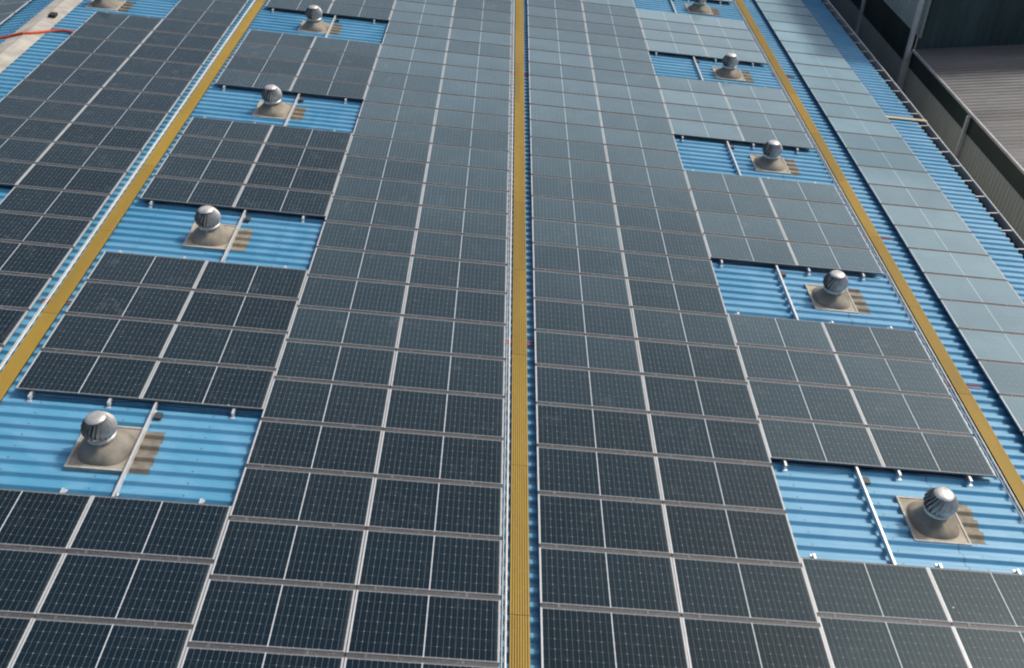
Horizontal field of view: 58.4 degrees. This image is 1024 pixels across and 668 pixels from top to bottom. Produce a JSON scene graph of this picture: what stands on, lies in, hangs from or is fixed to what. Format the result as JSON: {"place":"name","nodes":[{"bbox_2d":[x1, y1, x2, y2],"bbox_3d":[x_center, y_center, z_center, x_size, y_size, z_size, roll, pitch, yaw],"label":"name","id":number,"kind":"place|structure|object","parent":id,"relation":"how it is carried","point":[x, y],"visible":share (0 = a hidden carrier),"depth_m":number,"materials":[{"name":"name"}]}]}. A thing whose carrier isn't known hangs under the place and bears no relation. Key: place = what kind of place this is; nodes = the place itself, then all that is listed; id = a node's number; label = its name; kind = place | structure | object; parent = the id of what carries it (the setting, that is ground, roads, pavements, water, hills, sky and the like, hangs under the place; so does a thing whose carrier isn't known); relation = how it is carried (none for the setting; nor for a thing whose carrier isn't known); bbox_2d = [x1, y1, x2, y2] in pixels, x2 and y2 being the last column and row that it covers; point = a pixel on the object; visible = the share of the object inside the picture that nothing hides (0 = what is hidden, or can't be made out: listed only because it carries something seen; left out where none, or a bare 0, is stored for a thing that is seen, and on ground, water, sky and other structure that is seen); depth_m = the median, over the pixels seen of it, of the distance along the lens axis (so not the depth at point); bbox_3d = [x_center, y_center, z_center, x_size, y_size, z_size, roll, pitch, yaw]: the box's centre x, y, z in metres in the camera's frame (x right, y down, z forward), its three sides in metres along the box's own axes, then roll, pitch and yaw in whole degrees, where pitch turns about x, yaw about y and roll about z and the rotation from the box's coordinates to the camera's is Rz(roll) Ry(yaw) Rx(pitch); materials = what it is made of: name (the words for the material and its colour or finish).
{"place":"outdoors","nodes":[
{"label":"outdoors","id":0,"kind":"place"},
{"bbox_2d":[0,0,55,43],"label":"metal roof","id":1,"kind":"structure","parent":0,"point":[15,15],"depth_m":29.40,"materials":[{"name":"blue metal"}]},
{"bbox_2d":[0,32,23,38],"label":"hose","id":2,"kind":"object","parent":1,"relation":"on","point":[12,35],"depth_m":27.44,"materials":[{"name":"orange rubber"}]},
{"bbox_2d":[0,0,1023,667],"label":"corrugated roof","id":3,"kind":"structure","parent":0,"point":[204,454],"depth_m":19.87,"materials":[{"name":"blue metal"}]},
{"bbox_2d":[0,0,82,72],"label":"gutter","id":4,"kind":"object","parent":3,"relation":"on","point":[13,49],"visible":1,"depth_m":27.89,"materials":[{"name":"beige concrete"}]},
{"bbox_2d":[85,0,135,11],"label":"turbine vent","id":5,"kind":"object","parent":3,"relation":"on","point":[119,5],"visible":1,"depth_m":29.92,"materials":[{"name":"metal"}]},
{"bbox_2d":[64,410,164,474],"bbox_3d":[-6.522,1.646,14.906,1.319,0.857,1.000,0,38,0],"label":"turbine vent","id":6,"kind":"object","parent":3,"relation":"on","point":[105,443],"visible":0.99,"depth_m":14.80,"materials":[{"name":"metal"}]},
{"bbox_2d":[182,205,252,251],"bbox_3d":[-6.481,-2.390,20.064,1.319,0.857,1.000,0,38,0],"label":"turbine vent","id":7,"kind":"object","parent":3,"relation":"on","point":[208,231],"visible":0.99,"depth_m":19.95,"materials":[{"name":"metal"}]},
{"bbox_2d":[252,85,305,120],"bbox_3d":[-6.440,-6.426,25.223,1.319,0.857,1.000,0,38,0],"label":"turbine vent","id":8,"kind":"object","parent":3,"relation":"on","point":[272,105],"visible":0.99,"depth_m":25.10,"materials":[{"name":"metal"}]},
{"bbox_2d":[298,5,341,34],"bbox_3d":[-6.399,-10.463,30.381,1.319,0.857,1.000,0,38,0],"label":"turbine vent","id":9,"kind":"object","parent":3,"relation":"on","point":[314,22],"visible":0.99,"depth_m":30.26,"materials":[{"name":"metal"}]},
{"bbox_2d":[24,12,927,121],"bbox_3d":[-0.544,-8.276,29.017,28.194,3.200,1.803,0,38,0],"label":"roof hose","id":10,"kind":"object","parent":3,"relation":"on","point":[53,14],"visible":0.96,"depth_m":28.65,"materials":[{"name":"rubber"}]},
{"bbox_2d":[24,0,988,484],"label":"dc cables","id":11,"kind":"object","parent":3,"relation":"on","point":[248,218],"visible":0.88,"depth_m":20.90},
{"bbox_2d":[0,0,1023,667],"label":"solar panels","id":12,"kind":"object","parent":3,"relation":"on","point":[716,402],"visible":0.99,"depth_m":17.88,"materials":[{"name":"black glass"}]},
{"bbox_2d":[0,0,1023,667],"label":"walkways","id":13,"kind":"structure","parent":3,"relation":"on","point":[518,514],"depth_m":19.21,"materials":[{"name":"yellow metal"}]},
{"bbox_2d":[685,0,720,15],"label":"turbine vent","id":14,"kind":"object","parent":3,"relation":"on","point":[698,7],"visible":1,"depth_m":36.17,"materials":[{"name":"metal"}]},
{"bbox_2d":[711,53,753,83],"bbox_3d":[7.557,-9.108,31.127,1.319,0.857,1.000,0,38,0],"label":"turbine vent","id":15,"kind":"object","parent":3,"relation":"on","point":[729,70],"visible":1,"depth_m":31.00,"materials":[{"name":"metal"}]},
{"bbox_2d":[749,140,800,175],"bbox_3d":[7.516,-5.072,25.968,1.319,0.857,1.000,0,38,0],"label":"turbine vent","id":16,"kind":"object","parent":3,"relation":"on","point":[770,160],"visible":1,"depth_m":25.85,"materials":[{"name":"metal"}]},
{"bbox_2d":[805,270,870,314],"bbox_3d":[7.475,-1.036,20.809,1.319,0.857,1.000,0,38,0],"label":"turbine vent","id":17,"kind":"object","parent":3,"relation":"on","point":[836,294],"visible":1,"depth_m":20.72,"materials":[{"name":"metal"}]},
{"bbox_2d":[821,0,1023,258],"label":"cable tray","id":18,"kind":"object","parent":3,"relation":"attached to","point":[1012,235],"visible":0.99,"depth_m":28.94,"materials":[{"name":"grey metal"}]},
{"bbox_2d":[895,487,985,545],"bbox_3d":[7.433,3.000,15.651,1.319,0.857,1.000,0,38,0],"label":"turbine vent","id":19,"kind":"object","parent":3,"relation":"on","point":[938,515],"visible":1,"depth_m":15.57,"materials":[{"name":"metal"}]},
{"label":"ground","id":20,"kind":"structure","parent":0,"visible":0},
{"bbox_2d":[829,0,1023,241],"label":"pipe","id":21,"kind":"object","parent":20,"relation":"on","point":[956,74],"depth_m":34.67,"materials":[{"name":"grey metal"}]}
]}

